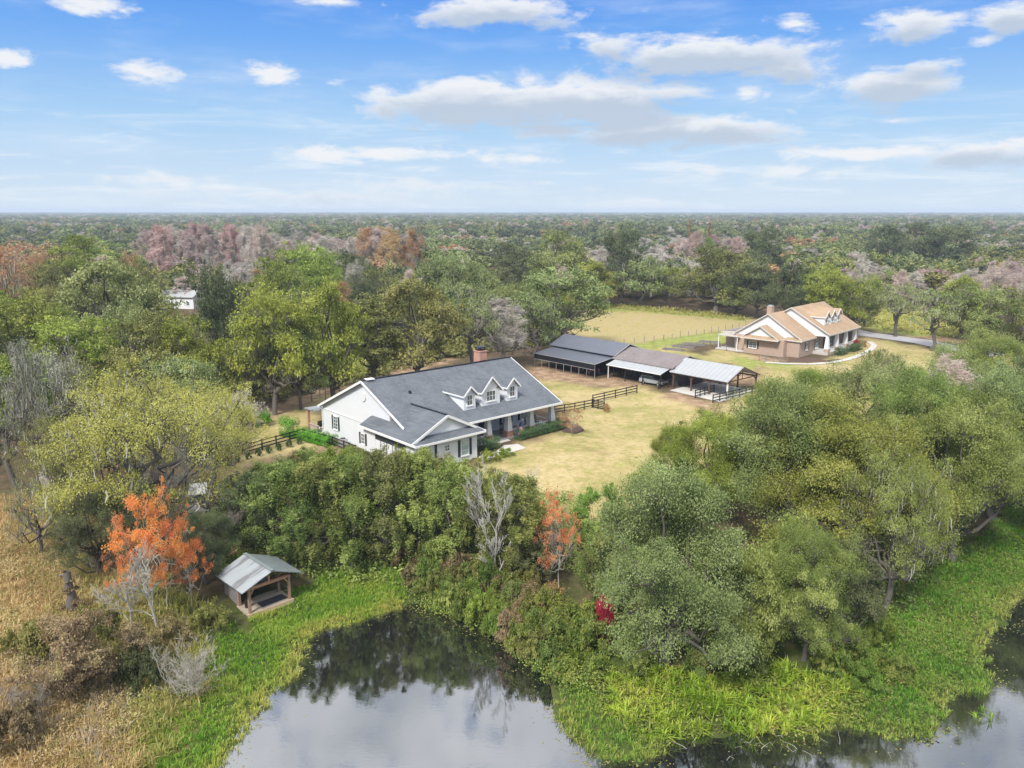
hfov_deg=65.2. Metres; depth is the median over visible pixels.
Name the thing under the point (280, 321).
tree
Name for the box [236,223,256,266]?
bare tree
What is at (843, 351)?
hedge
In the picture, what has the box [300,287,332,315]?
tree
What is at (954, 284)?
tree
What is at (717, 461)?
oak tree
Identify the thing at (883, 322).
field edge grass
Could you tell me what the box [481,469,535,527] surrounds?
tall shrub
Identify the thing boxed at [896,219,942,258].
tree
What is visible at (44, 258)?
bare tree
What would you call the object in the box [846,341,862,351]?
hedge
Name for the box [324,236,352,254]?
bare tree
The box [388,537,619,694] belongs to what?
bank thicket
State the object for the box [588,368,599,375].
tractor
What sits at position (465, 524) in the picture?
tall shrub
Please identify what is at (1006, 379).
oak tree
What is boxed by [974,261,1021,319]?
bare tree
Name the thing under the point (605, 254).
bare tree
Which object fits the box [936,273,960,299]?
bare tree
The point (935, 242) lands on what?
tree
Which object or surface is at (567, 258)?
tree
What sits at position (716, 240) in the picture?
bare tree
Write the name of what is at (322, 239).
bare tree
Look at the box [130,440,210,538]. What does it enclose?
bare tree
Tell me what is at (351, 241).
bare tree
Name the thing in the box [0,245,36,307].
tree
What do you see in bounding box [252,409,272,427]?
shrub
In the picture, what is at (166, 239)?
bare tree
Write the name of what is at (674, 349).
garden bed
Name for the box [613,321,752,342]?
wire fence
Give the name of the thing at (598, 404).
paddock gate
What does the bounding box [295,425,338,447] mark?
hedge
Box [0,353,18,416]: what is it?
tree
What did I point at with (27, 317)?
tree
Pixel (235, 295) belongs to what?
tree
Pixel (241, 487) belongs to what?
tall shrub
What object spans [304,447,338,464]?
tall shrub
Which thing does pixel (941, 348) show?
oak tree
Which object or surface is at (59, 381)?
mossy tree
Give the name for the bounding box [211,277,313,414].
tree
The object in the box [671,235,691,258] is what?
bare tree
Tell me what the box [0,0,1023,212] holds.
sky
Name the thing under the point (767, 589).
bushy tree
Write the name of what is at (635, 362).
stable
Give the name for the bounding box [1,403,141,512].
mossy tree
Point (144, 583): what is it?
bare tree
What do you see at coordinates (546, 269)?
tree
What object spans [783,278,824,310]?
tree
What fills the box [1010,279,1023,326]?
bare tree
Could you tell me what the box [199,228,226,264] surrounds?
bare tree
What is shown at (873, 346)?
path
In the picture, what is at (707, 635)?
bushy tree
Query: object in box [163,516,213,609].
maple tree
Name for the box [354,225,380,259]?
bare tree
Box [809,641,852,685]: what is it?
shrub
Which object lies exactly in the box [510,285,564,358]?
tree
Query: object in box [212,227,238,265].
bare tree
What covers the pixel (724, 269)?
tree
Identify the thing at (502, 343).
bare tree
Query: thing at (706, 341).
garden bed
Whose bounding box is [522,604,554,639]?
shrub
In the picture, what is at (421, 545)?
shrub
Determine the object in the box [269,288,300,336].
tree
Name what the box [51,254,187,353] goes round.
tree
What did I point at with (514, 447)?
path
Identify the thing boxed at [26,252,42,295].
bare tree
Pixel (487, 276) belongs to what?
tree
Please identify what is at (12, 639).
shrub
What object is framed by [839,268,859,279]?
bare tree
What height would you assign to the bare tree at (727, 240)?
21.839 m
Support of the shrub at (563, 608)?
on the ground at (606, 448)
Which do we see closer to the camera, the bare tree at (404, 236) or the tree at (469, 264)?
the tree at (469, 264)
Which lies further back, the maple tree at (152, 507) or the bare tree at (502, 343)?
the bare tree at (502, 343)
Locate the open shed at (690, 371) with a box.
[669,358,759,396]
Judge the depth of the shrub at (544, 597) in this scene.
60.97 m
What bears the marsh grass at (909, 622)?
on the water
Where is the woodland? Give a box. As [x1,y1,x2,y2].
[0,212,1023,296]
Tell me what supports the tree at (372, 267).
on the ground at (606, 448)
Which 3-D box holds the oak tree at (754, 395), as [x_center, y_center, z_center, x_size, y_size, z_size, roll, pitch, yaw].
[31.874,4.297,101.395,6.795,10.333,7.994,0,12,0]
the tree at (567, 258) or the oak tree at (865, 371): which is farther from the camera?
the tree at (567, 258)
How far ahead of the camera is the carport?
151.85 m
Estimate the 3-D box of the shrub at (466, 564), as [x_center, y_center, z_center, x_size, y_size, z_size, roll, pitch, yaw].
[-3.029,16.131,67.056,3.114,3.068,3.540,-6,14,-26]
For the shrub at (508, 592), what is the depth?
63.64 m
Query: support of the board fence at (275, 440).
on the ground at (606, 448)
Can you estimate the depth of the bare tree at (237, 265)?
204.45 m
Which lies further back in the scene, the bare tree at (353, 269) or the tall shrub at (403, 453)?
the bare tree at (353, 269)
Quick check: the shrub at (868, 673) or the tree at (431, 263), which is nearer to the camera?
the shrub at (868, 673)
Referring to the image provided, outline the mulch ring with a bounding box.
[560,424,583,433]
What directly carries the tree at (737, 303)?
on the ground at (606, 448)
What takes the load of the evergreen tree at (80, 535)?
on the ground at (606, 448)
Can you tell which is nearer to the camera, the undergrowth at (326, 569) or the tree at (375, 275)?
the undergrowth at (326, 569)
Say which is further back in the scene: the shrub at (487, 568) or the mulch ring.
the mulch ring
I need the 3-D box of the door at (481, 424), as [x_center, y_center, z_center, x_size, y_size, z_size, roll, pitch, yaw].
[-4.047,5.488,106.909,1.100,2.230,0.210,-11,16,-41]
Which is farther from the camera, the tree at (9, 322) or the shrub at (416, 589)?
the tree at (9, 322)
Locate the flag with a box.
[517,419,523,433]
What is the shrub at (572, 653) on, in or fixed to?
on the ground at (606, 448)
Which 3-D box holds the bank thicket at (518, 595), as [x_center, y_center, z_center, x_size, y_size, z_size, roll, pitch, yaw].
[-0.672,16.547,65.626,17.862,2.895,6.671,11,16,42]
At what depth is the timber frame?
128.66 m
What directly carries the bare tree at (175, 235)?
on the ground at (606, 448)
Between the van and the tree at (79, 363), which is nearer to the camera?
the van
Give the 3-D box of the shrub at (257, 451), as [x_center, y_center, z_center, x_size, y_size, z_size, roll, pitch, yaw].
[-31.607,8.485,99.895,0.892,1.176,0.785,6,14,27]
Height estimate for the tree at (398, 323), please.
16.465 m
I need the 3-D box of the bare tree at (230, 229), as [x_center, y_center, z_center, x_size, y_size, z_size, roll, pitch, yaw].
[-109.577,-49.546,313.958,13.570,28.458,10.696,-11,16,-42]
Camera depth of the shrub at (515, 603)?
62.88 m
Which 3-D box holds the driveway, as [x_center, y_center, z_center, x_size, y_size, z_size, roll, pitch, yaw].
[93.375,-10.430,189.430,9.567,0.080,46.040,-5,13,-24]
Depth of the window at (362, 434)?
99.37 m
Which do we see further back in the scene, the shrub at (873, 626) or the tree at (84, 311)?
the tree at (84, 311)
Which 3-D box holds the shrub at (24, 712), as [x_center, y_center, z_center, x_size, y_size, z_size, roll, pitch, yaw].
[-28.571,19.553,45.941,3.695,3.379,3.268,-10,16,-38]
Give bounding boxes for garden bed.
[662,347,683,350]
[672,345,695,348]
[683,342,705,345]
[699,340,719,342]
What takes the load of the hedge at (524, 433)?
on the ground at (606, 448)
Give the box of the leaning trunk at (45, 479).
[28,446,63,503]
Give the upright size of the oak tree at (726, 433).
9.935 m
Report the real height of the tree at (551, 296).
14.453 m
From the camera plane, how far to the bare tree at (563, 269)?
240.90 m
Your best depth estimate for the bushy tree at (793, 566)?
53.84 m
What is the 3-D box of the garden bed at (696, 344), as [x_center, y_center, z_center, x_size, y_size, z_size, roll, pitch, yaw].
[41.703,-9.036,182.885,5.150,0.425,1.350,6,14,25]
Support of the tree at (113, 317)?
on the ground at (606, 448)
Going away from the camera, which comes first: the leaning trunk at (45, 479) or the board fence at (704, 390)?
the leaning trunk at (45, 479)
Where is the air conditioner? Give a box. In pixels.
[338,437,347,446]
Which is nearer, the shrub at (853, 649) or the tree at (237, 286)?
the shrub at (853, 649)
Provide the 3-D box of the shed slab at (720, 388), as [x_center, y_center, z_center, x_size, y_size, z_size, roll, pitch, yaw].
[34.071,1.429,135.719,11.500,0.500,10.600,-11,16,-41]
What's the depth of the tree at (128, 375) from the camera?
101.81 m
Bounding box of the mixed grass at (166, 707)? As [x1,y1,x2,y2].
[11,489,217,767]
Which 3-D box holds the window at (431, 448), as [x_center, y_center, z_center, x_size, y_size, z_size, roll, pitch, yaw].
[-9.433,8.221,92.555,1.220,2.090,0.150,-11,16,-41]
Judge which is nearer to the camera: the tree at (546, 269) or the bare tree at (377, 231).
the tree at (546, 269)
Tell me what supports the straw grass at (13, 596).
on the ground at (606, 448)
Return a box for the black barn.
[550,334,639,374]
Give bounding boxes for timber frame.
[310,389,325,400]
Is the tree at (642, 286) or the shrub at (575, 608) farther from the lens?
the tree at (642, 286)
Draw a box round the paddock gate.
[591,399,604,408]
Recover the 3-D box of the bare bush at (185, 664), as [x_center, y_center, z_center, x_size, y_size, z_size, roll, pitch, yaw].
[-21.047,18.770,52.333,6.289,4.651,4.538,7,14,29]
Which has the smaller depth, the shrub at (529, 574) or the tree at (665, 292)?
the shrub at (529, 574)
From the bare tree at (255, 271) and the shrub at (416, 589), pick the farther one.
the bare tree at (255, 271)
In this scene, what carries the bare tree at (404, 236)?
on the ground at (606, 448)
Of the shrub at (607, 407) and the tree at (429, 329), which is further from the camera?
the tree at (429, 329)
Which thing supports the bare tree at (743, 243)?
on the ground at (606, 448)
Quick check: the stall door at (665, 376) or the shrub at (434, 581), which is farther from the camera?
the stall door at (665, 376)
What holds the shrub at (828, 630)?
on the ground at (606, 448)
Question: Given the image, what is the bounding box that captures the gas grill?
[317,420,323,429]
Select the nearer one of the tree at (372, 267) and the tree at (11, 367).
the tree at (11, 367)
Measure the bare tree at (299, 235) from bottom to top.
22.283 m
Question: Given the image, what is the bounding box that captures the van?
[187,482,210,513]
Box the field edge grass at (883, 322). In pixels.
[610,303,963,337]
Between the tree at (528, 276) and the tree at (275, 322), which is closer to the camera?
the tree at (275, 322)
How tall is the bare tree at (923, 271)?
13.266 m
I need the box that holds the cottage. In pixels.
[162,289,202,308]
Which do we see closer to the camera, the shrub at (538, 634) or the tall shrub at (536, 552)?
the shrub at (538, 634)
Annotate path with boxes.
[479,444,524,459]
[765,341,876,364]
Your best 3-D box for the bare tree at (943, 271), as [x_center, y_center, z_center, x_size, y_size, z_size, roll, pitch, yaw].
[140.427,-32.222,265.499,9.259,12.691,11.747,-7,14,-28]
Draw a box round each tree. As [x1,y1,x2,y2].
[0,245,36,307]
[0,264,37,293]
[0,284,69,367]
[0,295,41,352]
[0,302,34,357]
[0,331,97,457]
[0,332,58,494]
[0,351,66,444]
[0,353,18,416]
[0,356,30,429]
[0,470,72,554]
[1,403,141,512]
[2,259,80,313]
[2,263,23,289]
[20,353,247,538]
[24,311,126,396]
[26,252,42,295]
[31,254,46,269]
[34,284,66,327]
[36,230,114,292]
[41,479,150,575]
[42,304,76,356]
[43,355,97,423]
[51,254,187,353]
[51,278,109,318]
[60,288,126,343]
[71,301,102,333]
[75,281,112,310]
[88,361,143,430]
[89,536,158,625]
[90,478,174,566]
[91,549,145,622]
[93,302,204,400]
[96,296,151,376]
[100,509,152,605]
[101,493,194,608]
[105,253,160,344]
[110,371,205,465]
[120,250,144,275]
[124,475,196,609]
[129,225,166,262]
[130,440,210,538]
[132,352,226,441]
[137,359,272,488]
[140,313,237,410]
[143,223,175,271]
[148,223,181,263]
[151,275,173,294]
[153,324,223,374]
[160,506,245,583]
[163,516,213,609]
[166,226,202,268]
[169,226,201,275]
[181,258,243,386]
[186,222,201,244]
[189,490,246,542]
[190,221,221,269]
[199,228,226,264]
[206,254,221,284]
[207,263,226,282]
[207,288,252,339]
[210,315,278,406]
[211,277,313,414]
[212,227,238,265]
[216,223,244,263]
[216,279,253,321]
[221,258,236,287]
[222,289,275,348]
[224,264,260,294]
[225,389,269,455]
[229,259,259,294]
[233,224,252,256]
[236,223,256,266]
[239,219,276,269]
[240,255,312,301]
[252,268,268,285]
[263,232,286,249]
[263,300,323,350]
[267,317,301,334]
[268,313,333,409]
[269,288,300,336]
[275,236,295,250]
[277,240,342,297]
[283,275,376,396]
[288,231,310,251]
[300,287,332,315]
[301,232,325,258]
[306,265,353,317]
[312,234,333,255]
[315,299,366,347]
[315,321,357,356]
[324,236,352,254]
[332,248,370,280]
[332,281,354,325]
[340,236,367,253]
[340,292,409,377]
[342,259,368,292]
[345,265,395,297]
[347,274,378,335]
[353,294,379,335]
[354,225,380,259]
[355,262,384,290]
[356,226,388,257]
[360,280,396,326]
[367,228,407,266]
[370,225,401,251]
[370,273,473,370]
[374,278,428,336]
[388,273,404,285]
[397,232,421,261]
[398,227,425,267]
[400,267,424,312]
[409,248,486,316]
[413,262,442,305]
[434,266,465,298]
[434,279,507,361]
[442,269,477,292]
[457,298,491,338]
[461,453,540,570]
[462,259,495,291]
[466,267,499,297]
[471,284,507,319]
[475,295,533,356]
[488,241,534,283]
[489,281,527,319]
[492,258,525,285]
[500,276,522,291]
[501,282,528,318]
[507,264,616,338]
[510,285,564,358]
[515,227,590,288]
[521,270,540,282]
[522,264,567,308]
[532,276,578,307]
[533,483,581,585]
[540,285,567,314]
[549,526,575,581]
[557,263,572,300]
[558,402,583,434]
[569,260,623,299]
[583,449,766,675]
[594,248,625,300]
[598,221,649,303]
[609,255,672,305]
[624,464,660,520]
[638,421,701,480]
[641,263,688,306]
[642,401,769,522]
[667,241,762,312]
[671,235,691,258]
[686,231,703,258]
[686,574,745,668]
[687,220,691,249]
[697,236,708,255]
[700,412,758,486]
[702,235,716,254]
[703,233,721,245]
[704,369,882,535]
[708,222,711,240]
[712,549,801,669]
[714,275,761,314]
[718,233,735,255]
[724,254,784,317]
[730,236,747,253]
[730,508,824,621]
[737,222,792,267]
[740,238,747,248]
[741,378,977,560]
[742,377,786,429]
[756,362,862,430]
[757,513,873,661]
[761,259,807,311]
[763,378,833,471]
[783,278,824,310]
[800,263,868,321]
[814,347,923,474]
[817,262,839,286]
[822,412,963,608]
[827,279,882,323]
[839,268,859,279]
[845,273,888,326]
[852,252,869,294]
[858,223,912,256]
[860,354,981,513]
[864,281,929,336]
[864,347,897,407]
[866,268,887,289]
[876,273,899,306]
[888,353,905,376]
[889,379,1023,562]
[890,269,914,300]
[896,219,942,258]
[897,287,966,350]
[902,271,928,305]
[905,338,1006,424]
[911,267,934,296]
[922,352,982,438]
[924,223,983,259]
[927,268,950,302]
[930,273,998,337]
[933,356,1023,519]
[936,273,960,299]
[941,280,1023,351]
[943,327,1023,411]
[951,266,981,310]
[968,395,1023,509]
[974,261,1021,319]
[983,286,1023,348]
[990,353,1023,419]
[998,256,1023,282]
[1005,271,1023,318]
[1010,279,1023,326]
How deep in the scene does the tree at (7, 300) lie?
161.92 m
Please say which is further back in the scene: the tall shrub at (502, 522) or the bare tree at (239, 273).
the bare tree at (239, 273)
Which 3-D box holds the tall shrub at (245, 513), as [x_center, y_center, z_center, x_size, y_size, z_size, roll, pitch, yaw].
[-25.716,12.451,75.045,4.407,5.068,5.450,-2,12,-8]
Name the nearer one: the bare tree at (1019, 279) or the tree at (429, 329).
the tree at (429, 329)
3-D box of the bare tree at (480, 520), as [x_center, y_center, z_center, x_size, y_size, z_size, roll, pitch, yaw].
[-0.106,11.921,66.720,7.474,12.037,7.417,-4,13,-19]
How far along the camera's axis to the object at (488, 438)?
100.49 m
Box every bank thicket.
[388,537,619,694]
[461,551,574,638]
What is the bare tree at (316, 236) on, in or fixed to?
on the ground at (606, 448)
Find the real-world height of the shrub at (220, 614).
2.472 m
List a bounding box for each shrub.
[0,604,127,698]
[0,615,60,663]
[0,693,49,754]
[71,617,170,692]
[72,602,120,646]
[112,643,164,700]
[151,608,195,648]
[189,595,231,635]
[213,470,287,551]
[216,489,252,534]
[229,548,242,563]
[230,453,304,513]
[236,459,322,565]
[245,451,251,459]
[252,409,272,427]
[255,447,261,455]
[260,450,306,473]
[265,445,272,453]
[266,453,360,566]
[274,445,336,516]
[275,443,281,450]
[286,439,291,446]
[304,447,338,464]
[307,452,391,570]
[319,444,360,504]
[337,448,367,457]
[342,443,429,568]
[349,446,399,540]
[382,446,456,565]
[382,447,398,495]
[382,543,412,567]
[384,443,432,533]
[390,533,423,564]
[400,558,418,587]
[410,457,479,561]
[410,575,438,599]
[412,554,440,601]
[414,533,442,564]
[418,551,449,571]
[422,450,455,499]
[425,563,457,608]
[430,572,456,606]
[436,455,491,522]
[436,578,464,618]
[441,548,472,580]
[442,468,502,562]
[451,577,489,625]
[452,555,479,582]
[455,560,484,586]
[455,574,490,615]
[456,457,502,495]
[464,586,499,633]
[471,471,559,571]
[473,554,502,588]
[477,448,502,461]
[478,593,508,632]
[479,571,505,599]
[479,607,511,642]
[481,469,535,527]
[487,571,517,601]
[489,578,524,609]
[493,605,523,654]
[498,447,515,456]
[503,579,533,612]
[504,614,538,663]
[506,491,554,528]
[507,525,568,579]
[509,608,528,636]
[515,562,541,588]
[516,622,551,668]
[517,575,548,604]
[518,587,548,612]
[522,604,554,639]
[532,633,562,672]
[533,638,560,669]
[535,584,563,618]
[536,580,565,609]
[543,606,576,652]
[543,651,583,684]
[547,595,577,630]
[547,597,577,617]
[554,598,603,638]
[554,648,583,682]
[555,624,597,662]
[557,416,569,427]
[566,481,630,540]
[572,650,610,683]
[574,517,610,592]
[575,608,615,656]
[577,520,645,612]
[594,593,616,644]
[603,403,610,411]
[620,641,657,676]
[683,638,717,680]
[741,653,770,683]
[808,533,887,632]
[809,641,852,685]
[812,615,841,646]
[834,631,873,663]
[846,656,883,690]
[860,608,899,645]
[878,646,915,687]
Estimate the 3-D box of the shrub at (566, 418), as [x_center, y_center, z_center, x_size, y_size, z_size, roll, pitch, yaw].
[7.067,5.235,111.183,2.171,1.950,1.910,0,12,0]
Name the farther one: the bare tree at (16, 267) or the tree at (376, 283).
the bare tree at (16, 267)
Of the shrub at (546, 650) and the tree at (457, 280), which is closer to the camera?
the shrub at (546, 650)
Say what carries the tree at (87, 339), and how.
on the ground at (606, 448)
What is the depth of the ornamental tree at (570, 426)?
106.66 m
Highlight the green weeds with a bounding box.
[0,513,199,754]
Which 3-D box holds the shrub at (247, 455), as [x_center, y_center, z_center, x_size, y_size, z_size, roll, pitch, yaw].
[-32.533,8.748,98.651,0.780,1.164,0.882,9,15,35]
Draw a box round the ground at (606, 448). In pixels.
[0,256,1023,767]
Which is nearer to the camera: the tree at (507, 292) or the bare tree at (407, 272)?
the tree at (507, 292)
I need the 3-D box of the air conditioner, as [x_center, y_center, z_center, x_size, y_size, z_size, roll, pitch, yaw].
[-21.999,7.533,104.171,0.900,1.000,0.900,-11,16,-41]
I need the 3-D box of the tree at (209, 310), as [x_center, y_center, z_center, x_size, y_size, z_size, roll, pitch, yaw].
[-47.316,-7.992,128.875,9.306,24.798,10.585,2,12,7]
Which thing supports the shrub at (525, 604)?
on the ground at (606, 448)
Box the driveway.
[858,329,1005,355]
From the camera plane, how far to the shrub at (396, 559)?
70.42 m
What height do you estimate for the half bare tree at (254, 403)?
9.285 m
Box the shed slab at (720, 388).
[670,381,756,401]
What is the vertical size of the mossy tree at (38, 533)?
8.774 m
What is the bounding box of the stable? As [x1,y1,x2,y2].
[606,347,699,388]
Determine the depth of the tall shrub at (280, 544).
67.84 m
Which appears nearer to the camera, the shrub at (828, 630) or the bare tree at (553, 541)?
the shrub at (828, 630)
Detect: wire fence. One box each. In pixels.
[254,380,356,400]
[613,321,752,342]
[665,340,726,350]
[759,354,787,362]
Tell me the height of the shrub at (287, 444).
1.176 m
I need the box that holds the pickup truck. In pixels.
[639,374,667,385]
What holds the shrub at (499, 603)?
on the ground at (606, 448)
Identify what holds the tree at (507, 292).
on the ground at (606, 448)
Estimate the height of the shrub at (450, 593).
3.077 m
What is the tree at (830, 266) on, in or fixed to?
on the ground at (606, 448)
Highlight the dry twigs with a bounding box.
[0,613,148,766]
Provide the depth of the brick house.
171.61 m
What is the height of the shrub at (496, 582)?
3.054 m
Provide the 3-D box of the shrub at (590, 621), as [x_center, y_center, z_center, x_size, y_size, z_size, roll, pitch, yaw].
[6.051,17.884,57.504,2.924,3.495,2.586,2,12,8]
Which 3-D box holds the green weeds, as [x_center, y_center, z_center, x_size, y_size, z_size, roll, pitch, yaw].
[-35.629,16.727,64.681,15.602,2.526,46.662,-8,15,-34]
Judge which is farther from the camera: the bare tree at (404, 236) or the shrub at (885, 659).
the bare tree at (404, 236)
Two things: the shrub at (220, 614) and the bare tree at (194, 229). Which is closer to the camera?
the shrub at (220, 614)
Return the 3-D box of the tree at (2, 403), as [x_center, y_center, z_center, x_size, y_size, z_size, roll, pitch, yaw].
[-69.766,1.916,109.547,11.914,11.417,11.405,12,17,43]
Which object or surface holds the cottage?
on the ground at (606, 448)
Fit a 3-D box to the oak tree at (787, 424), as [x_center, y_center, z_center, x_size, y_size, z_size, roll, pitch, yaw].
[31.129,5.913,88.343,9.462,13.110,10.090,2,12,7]
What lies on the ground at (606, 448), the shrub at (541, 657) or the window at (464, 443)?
the shrub at (541, 657)
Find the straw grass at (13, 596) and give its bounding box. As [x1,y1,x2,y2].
[0,492,156,767]
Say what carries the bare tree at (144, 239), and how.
on the ground at (606, 448)
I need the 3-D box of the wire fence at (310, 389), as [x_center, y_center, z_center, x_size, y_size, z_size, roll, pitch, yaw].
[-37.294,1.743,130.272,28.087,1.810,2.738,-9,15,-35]
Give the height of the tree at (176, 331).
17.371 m
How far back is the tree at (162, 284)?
251.53 m
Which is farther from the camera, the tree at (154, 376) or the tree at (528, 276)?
the tree at (528, 276)
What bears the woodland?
on the ground at (606, 448)
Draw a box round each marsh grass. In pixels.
[139,556,411,767]
[551,494,1023,762]
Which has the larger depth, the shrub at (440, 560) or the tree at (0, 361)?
the tree at (0, 361)
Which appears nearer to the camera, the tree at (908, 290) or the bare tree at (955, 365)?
the bare tree at (955, 365)
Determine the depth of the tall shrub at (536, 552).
66.46 m
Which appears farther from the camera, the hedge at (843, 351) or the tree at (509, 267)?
the tree at (509, 267)
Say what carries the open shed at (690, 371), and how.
on the shed slab at (720, 388)
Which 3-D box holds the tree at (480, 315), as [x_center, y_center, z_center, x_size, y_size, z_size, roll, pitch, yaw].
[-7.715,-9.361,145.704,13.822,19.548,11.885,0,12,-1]
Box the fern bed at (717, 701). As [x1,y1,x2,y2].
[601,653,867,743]
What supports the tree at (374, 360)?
on the ground at (606, 448)
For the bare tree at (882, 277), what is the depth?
265.54 m
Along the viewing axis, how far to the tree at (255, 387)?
119.63 m
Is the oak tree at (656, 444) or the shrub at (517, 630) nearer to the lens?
the shrub at (517, 630)
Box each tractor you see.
[573,366,585,372]
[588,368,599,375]
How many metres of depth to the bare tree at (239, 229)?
345.34 m
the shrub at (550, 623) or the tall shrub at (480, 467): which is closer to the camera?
the shrub at (550, 623)
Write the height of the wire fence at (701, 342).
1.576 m
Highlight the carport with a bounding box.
[534,347,611,378]
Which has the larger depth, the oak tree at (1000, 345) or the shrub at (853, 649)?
the oak tree at (1000, 345)
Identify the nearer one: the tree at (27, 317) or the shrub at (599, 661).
the shrub at (599, 661)
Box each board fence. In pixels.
[218,428,303,458]
[303,429,355,448]
[554,399,593,412]
[592,385,637,400]
[658,378,672,388]
[695,385,714,397]
[712,385,754,402]
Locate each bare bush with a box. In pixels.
[0,662,64,720]
[148,629,233,701]
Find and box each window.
[333,415,337,430]
[360,433,365,445]
[427,445,433,460]
[444,444,450,452]
[461,438,469,456]
[520,412,526,419]
[748,341,756,348]
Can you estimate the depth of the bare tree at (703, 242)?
419.00 m
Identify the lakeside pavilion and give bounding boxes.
[215,552,302,617]
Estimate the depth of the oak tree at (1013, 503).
76.43 m
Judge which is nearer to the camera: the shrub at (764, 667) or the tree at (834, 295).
the shrub at (764, 667)
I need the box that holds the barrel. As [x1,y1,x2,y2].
[244,598,247,607]
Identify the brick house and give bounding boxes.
[715,301,861,357]
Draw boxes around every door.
[375,434,405,454]
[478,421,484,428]
[636,371,643,377]
[661,371,669,383]
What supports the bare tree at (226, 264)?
on the ground at (606, 448)
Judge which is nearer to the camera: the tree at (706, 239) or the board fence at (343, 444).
the board fence at (343, 444)
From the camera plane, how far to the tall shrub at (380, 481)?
72.71 m
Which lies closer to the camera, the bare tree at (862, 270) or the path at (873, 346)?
the path at (873, 346)
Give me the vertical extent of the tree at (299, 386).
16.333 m
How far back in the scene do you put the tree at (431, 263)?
218.20 m
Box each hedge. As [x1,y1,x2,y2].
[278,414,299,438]
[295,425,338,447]
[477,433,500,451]
[513,417,565,439]
[834,346,847,355]
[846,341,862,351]
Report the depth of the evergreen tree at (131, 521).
66.26 m
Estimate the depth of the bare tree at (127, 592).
57.20 m
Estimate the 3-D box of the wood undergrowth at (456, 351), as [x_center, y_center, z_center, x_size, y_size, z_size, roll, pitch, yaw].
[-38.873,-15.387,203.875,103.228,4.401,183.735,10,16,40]
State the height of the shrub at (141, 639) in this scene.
5.178 m
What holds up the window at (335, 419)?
in the farmhouse
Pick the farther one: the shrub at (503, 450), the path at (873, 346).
the path at (873, 346)
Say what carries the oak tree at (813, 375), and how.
on the ground at (606, 448)
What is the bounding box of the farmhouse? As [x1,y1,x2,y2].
[304,346,562,462]
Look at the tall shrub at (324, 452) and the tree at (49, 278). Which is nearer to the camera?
the tall shrub at (324, 452)
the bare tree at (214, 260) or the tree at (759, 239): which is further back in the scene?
the tree at (759, 239)
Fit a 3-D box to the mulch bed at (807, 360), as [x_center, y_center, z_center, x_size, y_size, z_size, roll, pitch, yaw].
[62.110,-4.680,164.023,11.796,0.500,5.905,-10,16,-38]
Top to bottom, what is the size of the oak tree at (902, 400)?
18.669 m
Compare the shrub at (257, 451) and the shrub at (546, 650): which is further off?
the shrub at (257, 451)
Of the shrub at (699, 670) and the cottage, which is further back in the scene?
the cottage
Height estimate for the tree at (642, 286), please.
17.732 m
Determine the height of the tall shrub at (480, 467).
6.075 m
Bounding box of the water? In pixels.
[219,594,1023,767]
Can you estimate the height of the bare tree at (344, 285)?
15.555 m
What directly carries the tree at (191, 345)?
on the ground at (606, 448)
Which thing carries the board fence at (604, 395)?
on the ground at (606, 448)
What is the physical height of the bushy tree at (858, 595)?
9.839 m
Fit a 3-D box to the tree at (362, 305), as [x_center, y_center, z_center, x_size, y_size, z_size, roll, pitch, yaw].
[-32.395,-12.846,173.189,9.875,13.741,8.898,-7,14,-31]
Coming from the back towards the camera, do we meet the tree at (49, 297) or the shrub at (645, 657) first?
the tree at (49, 297)
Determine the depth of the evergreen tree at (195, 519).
65.28 m
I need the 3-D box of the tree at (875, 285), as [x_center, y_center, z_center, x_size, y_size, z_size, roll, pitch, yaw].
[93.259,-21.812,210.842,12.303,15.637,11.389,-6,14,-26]
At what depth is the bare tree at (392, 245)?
309.37 m
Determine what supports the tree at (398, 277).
on the ground at (606, 448)
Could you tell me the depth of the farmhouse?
102.20 m
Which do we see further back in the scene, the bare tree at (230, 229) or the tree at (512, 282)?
the bare tree at (230, 229)
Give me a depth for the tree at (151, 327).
115.94 m
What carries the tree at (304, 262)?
on the ground at (606, 448)
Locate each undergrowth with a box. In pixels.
[0,296,580,419]
[211,471,950,667]
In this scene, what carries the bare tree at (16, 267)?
on the ground at (606, 448)
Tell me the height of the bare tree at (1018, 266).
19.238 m
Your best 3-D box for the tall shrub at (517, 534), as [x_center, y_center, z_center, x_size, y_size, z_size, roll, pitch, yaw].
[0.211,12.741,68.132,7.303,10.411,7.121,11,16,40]
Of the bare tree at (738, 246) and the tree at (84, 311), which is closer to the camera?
the tree at (84, 311)
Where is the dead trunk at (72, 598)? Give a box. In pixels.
[57,570,83,613]
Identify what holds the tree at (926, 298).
on the ground at (606, 448)
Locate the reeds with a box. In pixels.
[971,704,993,720]
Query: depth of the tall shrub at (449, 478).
68.12 m
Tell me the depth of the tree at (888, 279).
252.17 m
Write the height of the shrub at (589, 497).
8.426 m
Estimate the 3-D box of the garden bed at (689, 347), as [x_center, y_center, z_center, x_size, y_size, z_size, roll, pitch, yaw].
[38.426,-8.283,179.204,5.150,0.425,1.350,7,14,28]
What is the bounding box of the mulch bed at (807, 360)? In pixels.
[788,357,840,362]
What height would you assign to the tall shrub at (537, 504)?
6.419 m
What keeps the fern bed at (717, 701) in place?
on the water
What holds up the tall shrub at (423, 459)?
on the ground at (606, 448)

